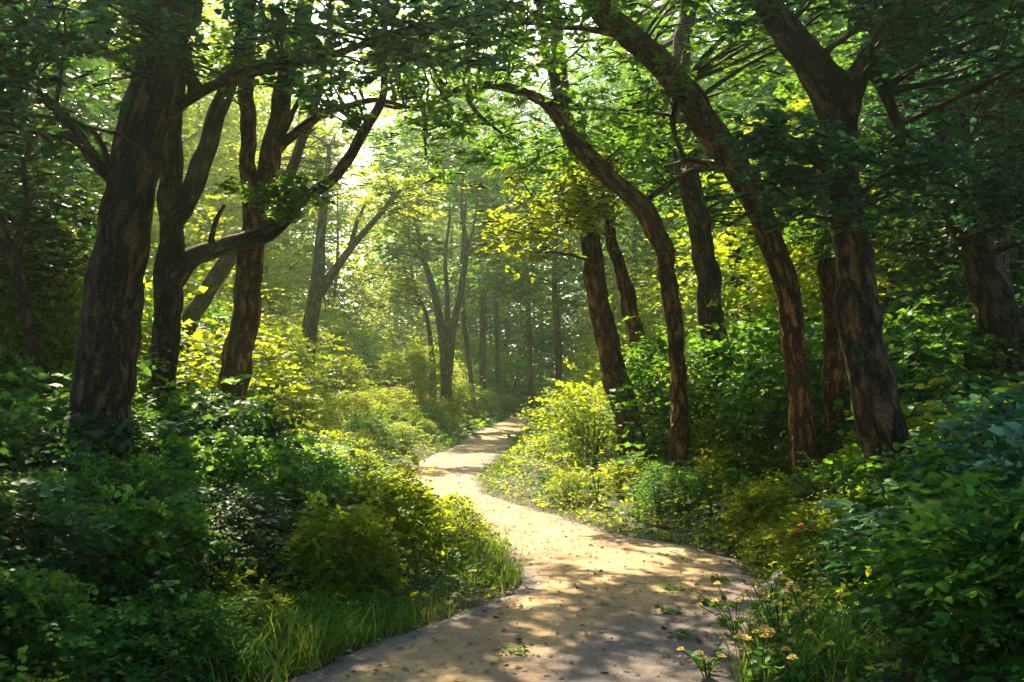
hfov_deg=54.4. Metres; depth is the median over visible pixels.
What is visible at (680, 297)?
sapling
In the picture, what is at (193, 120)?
woodland tree
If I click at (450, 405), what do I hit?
bush
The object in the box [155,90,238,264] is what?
woodland tree
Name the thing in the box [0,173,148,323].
sapling
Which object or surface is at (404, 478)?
bush
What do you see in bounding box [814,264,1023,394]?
bush
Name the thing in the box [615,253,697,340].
sapling
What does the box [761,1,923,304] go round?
woodland tree
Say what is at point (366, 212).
woodland tree
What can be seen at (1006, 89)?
woodland tree
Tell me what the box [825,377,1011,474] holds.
bush
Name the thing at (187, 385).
bush
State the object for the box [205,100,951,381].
distant wood
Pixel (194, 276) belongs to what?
sapling
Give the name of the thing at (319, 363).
bush
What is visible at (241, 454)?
bush
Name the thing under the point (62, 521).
bush
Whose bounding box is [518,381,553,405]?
bush
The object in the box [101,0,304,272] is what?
woodland tree
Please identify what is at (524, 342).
sapling
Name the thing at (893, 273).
woodland tree
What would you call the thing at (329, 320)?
bush
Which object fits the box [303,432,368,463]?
bush
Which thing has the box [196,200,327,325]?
sapling
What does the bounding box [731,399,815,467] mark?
bush
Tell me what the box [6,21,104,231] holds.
woodland tree
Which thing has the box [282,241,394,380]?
sapling
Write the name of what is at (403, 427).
bush
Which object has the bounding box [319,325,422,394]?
bush
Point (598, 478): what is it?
flowering plant
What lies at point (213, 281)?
leaning tree
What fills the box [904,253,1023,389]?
bush
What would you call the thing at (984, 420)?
bush
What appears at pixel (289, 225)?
woodland tree
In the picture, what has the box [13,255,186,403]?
bush
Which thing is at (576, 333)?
sapling
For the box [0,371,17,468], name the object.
bush
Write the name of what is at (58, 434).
bush
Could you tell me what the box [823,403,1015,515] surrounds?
bush
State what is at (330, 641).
grass
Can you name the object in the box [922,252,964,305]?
sapling
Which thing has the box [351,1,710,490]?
arching tree
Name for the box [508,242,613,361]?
sapling
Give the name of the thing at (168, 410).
bush
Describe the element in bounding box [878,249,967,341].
sapling
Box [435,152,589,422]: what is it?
slim tree
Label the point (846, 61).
woodland tree
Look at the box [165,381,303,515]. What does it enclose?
bush
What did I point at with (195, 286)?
bush
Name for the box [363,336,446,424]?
bush
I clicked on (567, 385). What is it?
bush
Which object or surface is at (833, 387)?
stub tree
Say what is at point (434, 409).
bush
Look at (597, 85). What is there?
woodland tree
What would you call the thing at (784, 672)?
flowering plant
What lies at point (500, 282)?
sapling
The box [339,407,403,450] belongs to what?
bush
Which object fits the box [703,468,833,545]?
bush
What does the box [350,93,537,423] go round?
clump stemmed tree
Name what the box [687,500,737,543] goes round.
flowering plant
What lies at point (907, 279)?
woodland tree
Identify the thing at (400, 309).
sapling
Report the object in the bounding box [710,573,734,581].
weed
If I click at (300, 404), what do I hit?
bush
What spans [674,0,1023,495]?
forked tree
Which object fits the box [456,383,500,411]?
bush
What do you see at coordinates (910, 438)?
bush
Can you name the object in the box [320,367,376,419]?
bush
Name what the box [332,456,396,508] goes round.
bush
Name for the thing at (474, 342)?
bush
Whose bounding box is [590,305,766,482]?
bush
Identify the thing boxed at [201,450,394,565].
bush
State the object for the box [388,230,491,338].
sapling
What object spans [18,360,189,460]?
bush
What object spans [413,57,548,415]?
slim tree
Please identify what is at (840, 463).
bush
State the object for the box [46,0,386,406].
snaking limb tree
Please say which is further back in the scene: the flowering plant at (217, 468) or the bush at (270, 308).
the bush at (270, 308)
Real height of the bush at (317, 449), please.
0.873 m
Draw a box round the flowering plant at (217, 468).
[201,443,236,488]
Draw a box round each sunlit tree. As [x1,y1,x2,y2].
[462,0,651,477]
[530,100,721,460]
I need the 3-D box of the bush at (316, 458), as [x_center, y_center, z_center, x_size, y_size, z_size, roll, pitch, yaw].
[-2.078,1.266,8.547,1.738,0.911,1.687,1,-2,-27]
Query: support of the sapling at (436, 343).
on the ground at (611, 502)
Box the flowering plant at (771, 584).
[761,572,789,613]
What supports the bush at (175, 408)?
on the ground at (611, 502)
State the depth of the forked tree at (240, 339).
11.44 m
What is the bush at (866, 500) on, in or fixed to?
on the ground at (611, 502)
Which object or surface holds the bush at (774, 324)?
on the ground at (611, 502)
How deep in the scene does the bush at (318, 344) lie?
22.06 m
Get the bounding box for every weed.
[496,644,533,654]
[654,604,684,614]
[659,628,699,639]
[660,582,686,592]
[697,596,722,605]
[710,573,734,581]
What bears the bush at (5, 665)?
on the ground at (611, 502)
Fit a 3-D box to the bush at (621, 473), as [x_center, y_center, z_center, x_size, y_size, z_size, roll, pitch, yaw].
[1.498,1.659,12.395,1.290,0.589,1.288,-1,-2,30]
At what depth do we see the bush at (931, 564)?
5.50 m
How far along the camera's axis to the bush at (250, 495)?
6.77 m
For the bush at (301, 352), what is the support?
on the ground at (611, 502)
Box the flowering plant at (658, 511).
[650,481,684,526]
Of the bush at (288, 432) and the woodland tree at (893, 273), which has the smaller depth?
the bush at (288, 432)
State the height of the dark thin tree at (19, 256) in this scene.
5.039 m
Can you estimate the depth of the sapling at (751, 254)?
19.08 m
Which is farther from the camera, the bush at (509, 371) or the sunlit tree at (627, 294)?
the bush at (509, 371)
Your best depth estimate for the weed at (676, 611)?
6.64 m
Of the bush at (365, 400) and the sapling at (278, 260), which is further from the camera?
the sapling at (278, 260)
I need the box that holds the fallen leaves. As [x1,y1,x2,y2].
[240,438,803,681]
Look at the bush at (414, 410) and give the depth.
25.42 m
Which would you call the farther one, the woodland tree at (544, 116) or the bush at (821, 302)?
the woodland tree at (544, 116)
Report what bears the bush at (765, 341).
on the ground at (611, 502)
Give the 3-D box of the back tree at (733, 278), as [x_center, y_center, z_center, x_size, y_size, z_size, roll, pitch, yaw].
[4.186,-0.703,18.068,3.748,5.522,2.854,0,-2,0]
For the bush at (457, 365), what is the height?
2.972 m
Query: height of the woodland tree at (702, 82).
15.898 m
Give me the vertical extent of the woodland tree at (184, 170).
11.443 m
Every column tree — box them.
[812,0,1023,375]
[858,15,1022,327]
[914,8,1023,319]
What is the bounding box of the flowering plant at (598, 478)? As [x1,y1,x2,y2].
[583,467,602,505]
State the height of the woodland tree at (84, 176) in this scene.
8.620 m
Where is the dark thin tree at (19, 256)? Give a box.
[0,46,149,398]
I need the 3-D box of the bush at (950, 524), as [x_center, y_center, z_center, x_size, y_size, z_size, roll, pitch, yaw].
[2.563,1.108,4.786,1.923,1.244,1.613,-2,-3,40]
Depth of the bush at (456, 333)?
47.26 m
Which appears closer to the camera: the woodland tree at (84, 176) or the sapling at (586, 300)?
the woodland tree at (84, 176)
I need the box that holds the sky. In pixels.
[26,0,807,379]
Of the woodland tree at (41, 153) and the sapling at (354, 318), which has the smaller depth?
the woodland tree at (41, 153)
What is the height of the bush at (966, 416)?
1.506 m
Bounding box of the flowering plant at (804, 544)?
[793,508,836,577]
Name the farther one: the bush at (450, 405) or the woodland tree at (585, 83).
the woodland tree at (585, 83)
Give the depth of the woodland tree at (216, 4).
50.17 m
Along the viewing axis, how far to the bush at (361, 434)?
16.26 m
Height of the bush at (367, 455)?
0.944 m
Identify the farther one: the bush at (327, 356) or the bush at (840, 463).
the bush at (327, 356)
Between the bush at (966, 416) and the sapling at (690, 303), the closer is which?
the bush at (966, 416)
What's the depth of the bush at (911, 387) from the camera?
11.51 m
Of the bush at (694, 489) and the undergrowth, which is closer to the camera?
the bush at (694, 489)
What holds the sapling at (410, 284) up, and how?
on the ground at (611, 502)
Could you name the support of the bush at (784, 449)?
on the ground at (611, 502)
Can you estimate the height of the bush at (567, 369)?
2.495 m
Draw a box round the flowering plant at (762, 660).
[733,624,797,681]
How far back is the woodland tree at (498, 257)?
75.91 m
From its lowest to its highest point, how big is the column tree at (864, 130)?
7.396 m
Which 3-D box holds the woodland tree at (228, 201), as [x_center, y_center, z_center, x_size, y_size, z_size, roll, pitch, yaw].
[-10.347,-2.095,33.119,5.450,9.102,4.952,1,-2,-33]
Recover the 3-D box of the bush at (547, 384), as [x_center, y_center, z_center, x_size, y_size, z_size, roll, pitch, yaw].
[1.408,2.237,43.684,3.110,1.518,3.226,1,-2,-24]
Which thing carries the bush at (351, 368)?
on the ground at (611, 502)
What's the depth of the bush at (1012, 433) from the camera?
5.38 m
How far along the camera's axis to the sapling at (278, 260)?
43.15 m
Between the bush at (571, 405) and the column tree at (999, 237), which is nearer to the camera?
the column tree at (999, 237)
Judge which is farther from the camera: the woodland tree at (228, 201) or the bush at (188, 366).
the woodland tree at (228, 201)
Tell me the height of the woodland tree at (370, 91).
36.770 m
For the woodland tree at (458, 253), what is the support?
on the ground at (611, 502)
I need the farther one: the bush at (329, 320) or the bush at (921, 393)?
the bush at (329, 320)
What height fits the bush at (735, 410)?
1.966 m
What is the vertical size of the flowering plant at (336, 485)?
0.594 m
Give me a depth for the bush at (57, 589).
4.47 m
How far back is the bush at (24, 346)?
12.14 m
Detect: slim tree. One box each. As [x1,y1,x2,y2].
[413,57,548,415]
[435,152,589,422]
[447,105,550,409]
[460,103,642,398]
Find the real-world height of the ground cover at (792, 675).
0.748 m
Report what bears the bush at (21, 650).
on the ground at (611, 502)
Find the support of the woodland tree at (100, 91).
on the ground at (611, 502)
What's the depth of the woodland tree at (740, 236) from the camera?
21.65 m
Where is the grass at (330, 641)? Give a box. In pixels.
[155,435,955,681]
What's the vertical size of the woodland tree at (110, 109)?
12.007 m
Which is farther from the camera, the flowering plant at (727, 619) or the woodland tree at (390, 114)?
the woodland tree at (390, 114)
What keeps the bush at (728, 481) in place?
on the ground at (611, 502)
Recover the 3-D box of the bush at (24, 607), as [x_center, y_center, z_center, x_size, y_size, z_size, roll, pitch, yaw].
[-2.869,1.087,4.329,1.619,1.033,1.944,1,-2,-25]
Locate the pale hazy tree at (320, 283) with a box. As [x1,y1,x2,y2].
[218,118,447,430]
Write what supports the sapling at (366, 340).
on the ground at (611, 502)
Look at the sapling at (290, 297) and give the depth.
36.17 m
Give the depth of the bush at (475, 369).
39.95 m
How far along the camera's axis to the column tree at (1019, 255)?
13.90 m
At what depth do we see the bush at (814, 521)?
7.29 m
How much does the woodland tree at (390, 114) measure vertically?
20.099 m
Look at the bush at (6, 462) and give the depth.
7.26 m
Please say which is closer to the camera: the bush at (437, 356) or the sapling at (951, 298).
the sapling at (951, 298)
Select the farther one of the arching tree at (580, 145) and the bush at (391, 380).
the bush at (391, 380)
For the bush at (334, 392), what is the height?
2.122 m
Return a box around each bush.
[0,218,192,402]
[0,246,283,420]
[0,344,137,414]
[0,365,73,550]
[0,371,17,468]
[0,383,213,556]
[0,387,146,490]
[0,400,171,414]
[0,407,34,539]
[0,440,149,588]
[0,454,151,666]
[0,458,114,597]
[0,528,33,634]
[0,553,114,681]
[0,645,73,681]
[0,653,29,681]
[1,236,77,375]
[9,310,220,393]
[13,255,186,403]
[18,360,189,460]
[19,438,230,582]
[41,475,252,659]
[48,580,268,681]
[123,408,320,556]
[123,471,314,596]
[131,367,220,432]
[131,394,252,444]
[137,374,211,393]
[140,374,267,445]
[142,293,343,448]
[143,266,305,430]
[144,265,278,370]
[147,269,283,417]
[164,414,312,519]
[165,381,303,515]
[194,282,323,341]
[198,562,366,662]
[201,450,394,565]
[209,435,351,525]
[231,293,353,416]
[232,301,353,429]
[247,397,291,430]
[247,450,432,534]
[251,377,350,446]
[252,313,335,439]
[261,369,330,440]
[262,430,357,468]
[263,488,422,616]
[264,354,354,431]
[271,404,305,441]
[273,319,333,406]
[276,292,360,379]
[290,444,371,469]
[298,429,398,474]
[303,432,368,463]
[314,419,386,462]
[316,339,378,413]
[316,404,346,429]
[317,332,343,395]
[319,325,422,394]
[319,381,376,433]
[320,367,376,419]
[323,455,469,576]
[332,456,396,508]
[333,310,389,354]
[338,398,387,429]
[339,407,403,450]
[348,392,417,433]
[350,459,430,504]
[360,335,486,412]
[361,308,456,370]
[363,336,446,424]
[363,377,425,432]
[364,416,430,450]
[367,358,423,401]
[373,398,430,423]
[382,423,416,448]
[385,332,465,410]
[398,321,534,392]
[400,482,500,546]
[407,413,443,441]
[408,499,512,564]
[411,398,447,427]
[412,400,464,431]
[414,310,489,378]
[414,392,470,425]
[436,372,483,423]
[454,352,504,401]
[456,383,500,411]
[460,385,507,417]
[461,334,554,391]
[485,350,548,409]
[490,390,527,415]
[509,358,641,472]
[509,376,555,404]
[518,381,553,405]
[520,341,594,386]
[527,384,611,443]
[532,397,649,459]
[536,359,610,433]
[536,465,601,506]
[537,341,598,418]
[547,316,701,430]
[547,371,587,412]
[553,359,699,452]
[580,345,631,437]
[584,278,957,492]
[588,451,667,495]
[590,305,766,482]
[594,346,760,459]
[621,454,702,510]
[629,462,724,522]
[645,309,698,361]
[651,330,850,492]
[682,431,791,501]
[686,303,781,374]
[688,400,777,480]
[691,459,774,507]
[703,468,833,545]
[713,476,814,541]
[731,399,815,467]
[731,512,849,578]
[736,278,1022,466]
[750,479,879,598]
[756,501,819,552]
[759,424,846,481]
[764,451,865,539]
[765,398,821,470]
[774,321,1016,405]
[779,398,858,484]
[782,378,1021,474]
[788,489,933,603]
[794,414,949,521]
[798,433,977,586]
[800,471,1004,624]
[803,269,899,320]
[804,283,895,354]
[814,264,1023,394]
[815,390,946,430]
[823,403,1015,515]
[824,459,1023,674]
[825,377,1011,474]
[829,445,1023,681]
[882,372,1023,507]
[882,434,1023,614]
[898,375,1004,401]
[900,308,1023,390]
[901,371,1023,457]
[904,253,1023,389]
[907,372,1023,420]
[909,421,951,458]
[929,358,1023,637]
[949,373,1023,455]
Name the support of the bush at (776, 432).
on the ground at (611, 502)
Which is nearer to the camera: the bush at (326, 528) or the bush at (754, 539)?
the bush at (326, 528)
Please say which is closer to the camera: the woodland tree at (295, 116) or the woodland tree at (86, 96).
the woodland tree at (86, 96)
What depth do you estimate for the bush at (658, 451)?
13.88 m
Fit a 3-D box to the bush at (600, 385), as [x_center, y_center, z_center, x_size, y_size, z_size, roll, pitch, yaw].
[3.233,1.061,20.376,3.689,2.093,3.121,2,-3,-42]
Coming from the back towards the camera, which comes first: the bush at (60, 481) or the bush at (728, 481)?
the bush at (728, 481)
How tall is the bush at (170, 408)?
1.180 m
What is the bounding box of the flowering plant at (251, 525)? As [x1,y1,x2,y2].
[212,491,281,583]
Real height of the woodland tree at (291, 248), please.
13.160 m
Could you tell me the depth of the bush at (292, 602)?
5.92 m
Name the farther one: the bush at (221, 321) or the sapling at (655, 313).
the sapling at (655, 313)
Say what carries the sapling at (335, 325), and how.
on the ground at (611, 502)
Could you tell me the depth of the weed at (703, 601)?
6.89 m
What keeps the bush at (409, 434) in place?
on the ground at (611, 502)
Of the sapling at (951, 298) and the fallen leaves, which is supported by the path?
the fallen leaves
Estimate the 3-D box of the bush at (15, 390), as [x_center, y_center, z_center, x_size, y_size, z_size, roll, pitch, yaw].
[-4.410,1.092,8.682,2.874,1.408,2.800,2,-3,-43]
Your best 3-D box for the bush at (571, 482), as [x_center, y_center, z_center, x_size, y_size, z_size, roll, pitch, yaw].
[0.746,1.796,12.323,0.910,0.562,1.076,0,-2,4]
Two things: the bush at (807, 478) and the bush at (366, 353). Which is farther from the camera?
the bush at (366, 353)
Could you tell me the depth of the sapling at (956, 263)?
14.65 m
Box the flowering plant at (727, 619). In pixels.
[692,581,746,633]
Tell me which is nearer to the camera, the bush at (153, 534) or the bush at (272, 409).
the bush at (153, 534)
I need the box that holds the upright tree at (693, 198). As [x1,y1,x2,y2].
[567,0,820,419]
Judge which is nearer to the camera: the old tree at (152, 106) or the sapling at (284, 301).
the old tree at (152, 106)
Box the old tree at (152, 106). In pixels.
[0,0,538,513]
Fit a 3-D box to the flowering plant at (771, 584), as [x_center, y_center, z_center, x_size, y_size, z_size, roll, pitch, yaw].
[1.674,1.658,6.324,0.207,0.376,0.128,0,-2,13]
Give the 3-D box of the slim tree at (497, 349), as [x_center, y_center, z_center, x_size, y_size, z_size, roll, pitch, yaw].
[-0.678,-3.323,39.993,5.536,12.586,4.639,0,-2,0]
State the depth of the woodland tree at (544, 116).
81.67 m
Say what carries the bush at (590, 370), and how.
on the ground at (611, 502)
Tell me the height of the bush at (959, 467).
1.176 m
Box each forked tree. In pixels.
[203,0,421,406]
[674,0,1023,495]
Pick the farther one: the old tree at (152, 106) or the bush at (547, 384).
the bush at (547, 384)
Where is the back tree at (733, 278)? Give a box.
[638,151,811,357]
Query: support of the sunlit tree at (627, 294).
on the ground at (611, 502)
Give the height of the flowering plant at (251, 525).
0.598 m
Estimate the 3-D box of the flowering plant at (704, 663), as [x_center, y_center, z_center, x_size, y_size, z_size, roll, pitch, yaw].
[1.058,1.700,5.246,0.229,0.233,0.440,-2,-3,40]
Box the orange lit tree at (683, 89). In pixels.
[435,0,877,485]
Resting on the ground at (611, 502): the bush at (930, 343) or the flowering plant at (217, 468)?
the bush at (930, 343)
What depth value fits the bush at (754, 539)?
8.31 m
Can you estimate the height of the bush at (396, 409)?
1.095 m
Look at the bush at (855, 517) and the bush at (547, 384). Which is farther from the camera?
the bush at (547, 384)
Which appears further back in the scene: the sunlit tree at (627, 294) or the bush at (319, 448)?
the sunlit tree at (627, 294)
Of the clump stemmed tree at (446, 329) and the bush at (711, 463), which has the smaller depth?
the bush at (711, 463)
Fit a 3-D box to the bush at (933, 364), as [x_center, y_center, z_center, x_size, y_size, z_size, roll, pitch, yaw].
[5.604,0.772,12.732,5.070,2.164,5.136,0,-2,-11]
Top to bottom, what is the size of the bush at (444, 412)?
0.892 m
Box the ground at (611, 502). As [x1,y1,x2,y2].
[5,380,1023,681]
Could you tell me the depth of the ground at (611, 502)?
7.52 m
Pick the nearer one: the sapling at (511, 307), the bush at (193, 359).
the bush at (193, 359)
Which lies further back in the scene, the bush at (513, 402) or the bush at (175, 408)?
the bush at (513, 402)
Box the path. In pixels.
[289,416,760,681]
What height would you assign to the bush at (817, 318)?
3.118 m
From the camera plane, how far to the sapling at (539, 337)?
52.80 m
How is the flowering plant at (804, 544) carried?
on the ground at (611, 502)
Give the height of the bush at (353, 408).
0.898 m
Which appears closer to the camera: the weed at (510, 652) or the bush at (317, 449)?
the weed at (510, 652)
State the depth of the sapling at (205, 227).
21.58 m
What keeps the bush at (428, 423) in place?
on the ground at (611, 502)
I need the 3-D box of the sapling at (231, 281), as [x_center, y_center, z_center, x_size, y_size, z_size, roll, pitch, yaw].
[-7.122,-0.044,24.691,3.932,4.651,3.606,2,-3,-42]
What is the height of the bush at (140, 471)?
0.983 m
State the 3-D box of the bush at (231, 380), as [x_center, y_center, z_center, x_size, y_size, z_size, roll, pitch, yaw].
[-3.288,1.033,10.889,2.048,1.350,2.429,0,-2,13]
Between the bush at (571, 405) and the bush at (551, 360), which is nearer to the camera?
the bush at (571, 405)
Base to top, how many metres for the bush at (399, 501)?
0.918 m
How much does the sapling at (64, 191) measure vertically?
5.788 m
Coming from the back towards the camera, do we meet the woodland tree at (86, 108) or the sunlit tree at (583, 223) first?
the woodland tree at (86, 108)
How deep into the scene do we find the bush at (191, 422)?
8.60 m
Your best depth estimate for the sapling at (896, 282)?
30.11 m
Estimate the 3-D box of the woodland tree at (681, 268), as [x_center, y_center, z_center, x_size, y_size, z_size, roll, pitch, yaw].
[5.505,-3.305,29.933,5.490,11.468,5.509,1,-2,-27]
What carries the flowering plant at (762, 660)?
on the ground at (611, 502)
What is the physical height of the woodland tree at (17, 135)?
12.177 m
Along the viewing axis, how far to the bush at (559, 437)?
16.16 m
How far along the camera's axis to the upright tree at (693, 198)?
13.25 m
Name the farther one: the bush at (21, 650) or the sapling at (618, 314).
the sapling at (618, 314)
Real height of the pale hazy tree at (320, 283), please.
7.504 m
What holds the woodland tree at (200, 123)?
on the ground at (611, 502)
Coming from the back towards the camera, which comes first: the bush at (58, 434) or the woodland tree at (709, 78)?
the woodland tree at (709, 78)
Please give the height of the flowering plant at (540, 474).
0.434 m
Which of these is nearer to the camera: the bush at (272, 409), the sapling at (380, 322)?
the bush at (272, 409)
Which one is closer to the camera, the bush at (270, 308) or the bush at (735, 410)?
the bush at (735, 410)
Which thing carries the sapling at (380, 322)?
on the ground at (611, 502)
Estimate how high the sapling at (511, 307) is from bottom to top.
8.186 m
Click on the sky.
(365, 154)
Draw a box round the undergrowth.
[330,381,558,444]
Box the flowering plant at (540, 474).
[529,459,550,488]
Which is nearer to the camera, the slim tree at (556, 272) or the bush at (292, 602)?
the bush at (292, 602)
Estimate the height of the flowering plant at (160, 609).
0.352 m
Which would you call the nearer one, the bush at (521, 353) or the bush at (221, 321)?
the bush at (221, 321)
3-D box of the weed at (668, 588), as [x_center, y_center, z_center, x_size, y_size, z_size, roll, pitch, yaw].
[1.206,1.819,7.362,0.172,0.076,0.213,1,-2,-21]
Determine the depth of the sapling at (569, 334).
53.86 m
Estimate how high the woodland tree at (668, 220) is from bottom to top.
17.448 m
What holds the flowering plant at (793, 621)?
on the ground at (611, 502)
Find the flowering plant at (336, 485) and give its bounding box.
[323,478,361,538]
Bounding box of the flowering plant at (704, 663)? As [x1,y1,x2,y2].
[677,635,728,676]
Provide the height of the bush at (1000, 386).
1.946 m
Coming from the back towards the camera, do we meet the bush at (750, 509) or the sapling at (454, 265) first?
the sapling at (454, 265)
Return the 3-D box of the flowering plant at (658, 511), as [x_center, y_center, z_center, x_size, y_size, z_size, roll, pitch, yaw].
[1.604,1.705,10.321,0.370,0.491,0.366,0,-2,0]
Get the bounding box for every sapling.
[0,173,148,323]
[1,150,101,274]
[35,175,266,329]
[73,120,235,308]
[192,262,274,318]
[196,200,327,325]
[226,250,350,341]
[261,229,350,309]
[261,264,305,323]
[279,262,374,366]
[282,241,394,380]
[327,275,386,387]
[330,252,433,351]
[330,298,399,370]
[331,224,443,336]
[345,174,455,400]
[361,222,477,340]
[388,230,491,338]
[402,281,478,364]
[410,252,519,369]
[421,149,532,421]
[440,242,550,378]
[478,264,577,387]
[502,271,585,380]
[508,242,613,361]
[541,286,590,359]
[544,286,616,357]
[559,220,694,373]
[559,235,659,376]
[568,245,648,323]
[574,273,659,353]
[578,240,663,349]
[609,224,683,324]
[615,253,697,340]
[637,262,723,327]
[639,220,766,360]
[640,94,926,360]
[683,229,816,340]
[686,122,924,336]
[810,129,1023,389]
[875,258,916,302]
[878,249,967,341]
[890,223,1023,307]
[897,245,955,304]
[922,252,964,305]
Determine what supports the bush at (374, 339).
on the ground at (611, 502)
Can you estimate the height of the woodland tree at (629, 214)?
14.113 m
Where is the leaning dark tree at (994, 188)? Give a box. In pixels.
[817,0,1023,394]
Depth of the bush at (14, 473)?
6.71 m
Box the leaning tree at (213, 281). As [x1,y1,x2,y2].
[176,0,378,389]
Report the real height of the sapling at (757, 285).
5.570 m
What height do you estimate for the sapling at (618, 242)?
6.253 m
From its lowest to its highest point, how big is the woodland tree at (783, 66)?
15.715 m
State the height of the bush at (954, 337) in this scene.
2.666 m
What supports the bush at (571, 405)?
on the ground at (611, 502)
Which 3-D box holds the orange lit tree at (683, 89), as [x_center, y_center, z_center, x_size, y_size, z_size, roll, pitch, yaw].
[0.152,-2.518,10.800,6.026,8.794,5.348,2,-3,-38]
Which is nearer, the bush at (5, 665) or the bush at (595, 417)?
the bush at (5, 665)
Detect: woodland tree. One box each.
[0,0,126,252]
[0,0,132,298]
[0,4,64,180]
[0,5,110,250]
[4,0,92,217]
[6,3,239,250]
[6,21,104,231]
[48,0,119,182]
[55,41,115,234]
[61,2,236,267]
[77,64,213,282]
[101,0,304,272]
[115,0,333,146]
[116,0,266,211]
[154,95,262,294]
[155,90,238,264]
[156,135,281,305]
[189,86,337,313]
[205,89,307,272]
[206,21,369,295]
[227,48,343,301]
[268,115,400,343]
[326,123,463,344]
[327,0,572,276]
[364,48,503,326]
[409,102,540,368]
[417,133,483,303]
[447,113,550,375]
[452,219,549,384]
[480,76,579,375]
[533,0,705,310]
[533,2,705,313]
[551,0,735,306]
[583,15,739,271]
[608,0,811,337]
[620,74,750,318]
[639,204,759,320]
[668,0,879,264]
[673,93,817,324]
[703,0,961,242]
[749,0,958,338]
[759,9,895,310]
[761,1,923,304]
[863,88,963,306]
[879,233,953,296]
[914,64,1022,136]
[954,0,1023,133]
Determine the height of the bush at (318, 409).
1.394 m
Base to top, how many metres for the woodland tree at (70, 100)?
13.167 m
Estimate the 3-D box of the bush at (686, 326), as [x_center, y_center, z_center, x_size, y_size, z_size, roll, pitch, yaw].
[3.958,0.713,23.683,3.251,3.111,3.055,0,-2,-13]
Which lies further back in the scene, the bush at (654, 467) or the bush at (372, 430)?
the bush at (372, 430)
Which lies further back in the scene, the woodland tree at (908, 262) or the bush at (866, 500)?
the woodland tree at (908, 262)
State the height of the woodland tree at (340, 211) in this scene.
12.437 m
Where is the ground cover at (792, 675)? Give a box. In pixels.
[0,423,1023,681]
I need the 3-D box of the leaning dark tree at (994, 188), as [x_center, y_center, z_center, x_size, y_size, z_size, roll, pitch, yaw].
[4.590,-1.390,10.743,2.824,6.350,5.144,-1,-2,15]
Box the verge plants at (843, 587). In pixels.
[118,420,932,644]
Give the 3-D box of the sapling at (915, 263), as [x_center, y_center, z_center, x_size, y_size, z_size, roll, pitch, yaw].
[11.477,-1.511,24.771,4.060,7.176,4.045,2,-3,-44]
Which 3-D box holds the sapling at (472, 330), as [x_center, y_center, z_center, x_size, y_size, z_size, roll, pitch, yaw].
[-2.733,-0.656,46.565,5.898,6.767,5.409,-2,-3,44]
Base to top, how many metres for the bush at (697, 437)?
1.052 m
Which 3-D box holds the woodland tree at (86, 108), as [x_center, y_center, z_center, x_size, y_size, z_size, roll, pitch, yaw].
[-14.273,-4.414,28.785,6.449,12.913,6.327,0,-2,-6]
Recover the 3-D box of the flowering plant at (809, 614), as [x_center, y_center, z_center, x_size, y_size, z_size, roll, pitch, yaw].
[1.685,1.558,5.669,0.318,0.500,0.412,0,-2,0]
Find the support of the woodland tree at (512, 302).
on the ground at (611, 502)
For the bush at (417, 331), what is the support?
on the ground at (611, 502)
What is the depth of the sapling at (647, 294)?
41.00 m
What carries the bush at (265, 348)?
on the ground at (611, 502)
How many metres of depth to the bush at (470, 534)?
8.51 m
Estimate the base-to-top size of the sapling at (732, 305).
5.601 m
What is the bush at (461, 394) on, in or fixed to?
on the ground at (611, 502)
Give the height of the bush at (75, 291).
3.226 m
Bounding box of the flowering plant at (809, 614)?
[782,570,842,643]
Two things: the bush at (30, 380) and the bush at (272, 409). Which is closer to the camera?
the bush at (30, 380)
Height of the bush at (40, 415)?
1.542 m
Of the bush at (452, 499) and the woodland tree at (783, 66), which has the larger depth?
the woodland tree at (783, 66)
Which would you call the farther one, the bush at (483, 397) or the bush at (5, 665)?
the bush at (483, 397)
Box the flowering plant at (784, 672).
[746,621,835,679]
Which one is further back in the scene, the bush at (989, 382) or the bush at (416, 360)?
the bush at (416, 360)
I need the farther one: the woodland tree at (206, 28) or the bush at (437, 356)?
the woodland tree at (206, 28)
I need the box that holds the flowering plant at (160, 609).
[147,571,174,643]
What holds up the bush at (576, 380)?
on the ground at (611, 502)
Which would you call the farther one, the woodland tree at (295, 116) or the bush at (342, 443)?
the woodland tree at (295, 116)
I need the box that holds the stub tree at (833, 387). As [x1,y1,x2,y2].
[751,81,926,474]
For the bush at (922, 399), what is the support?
on the ground at (611, 502)
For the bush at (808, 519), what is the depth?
7.47 m
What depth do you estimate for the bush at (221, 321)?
15.96 m
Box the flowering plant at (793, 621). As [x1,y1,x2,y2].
[742,580,819,666]
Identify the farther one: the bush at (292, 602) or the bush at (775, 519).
the bush at (775, 519)
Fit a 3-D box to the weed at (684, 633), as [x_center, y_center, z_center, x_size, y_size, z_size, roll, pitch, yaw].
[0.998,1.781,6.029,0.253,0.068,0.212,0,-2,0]
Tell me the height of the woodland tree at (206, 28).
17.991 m
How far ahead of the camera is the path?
6.60 m
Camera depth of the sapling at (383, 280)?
49.41 m
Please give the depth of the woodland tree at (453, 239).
82.15 m
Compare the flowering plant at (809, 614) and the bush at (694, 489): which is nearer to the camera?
the flowering plant at (809, 614)
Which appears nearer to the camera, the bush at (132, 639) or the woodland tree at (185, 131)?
the bush at (132, 639)
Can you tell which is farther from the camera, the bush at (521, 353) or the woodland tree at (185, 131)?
the bush at (521, 353)
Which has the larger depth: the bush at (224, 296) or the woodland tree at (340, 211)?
the woodland tree at (340, 211)
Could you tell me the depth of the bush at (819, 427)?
10.49 m
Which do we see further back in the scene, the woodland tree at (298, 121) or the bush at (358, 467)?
the woodland tree at (298, 121)
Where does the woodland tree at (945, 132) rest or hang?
on the ground at (611, 502)

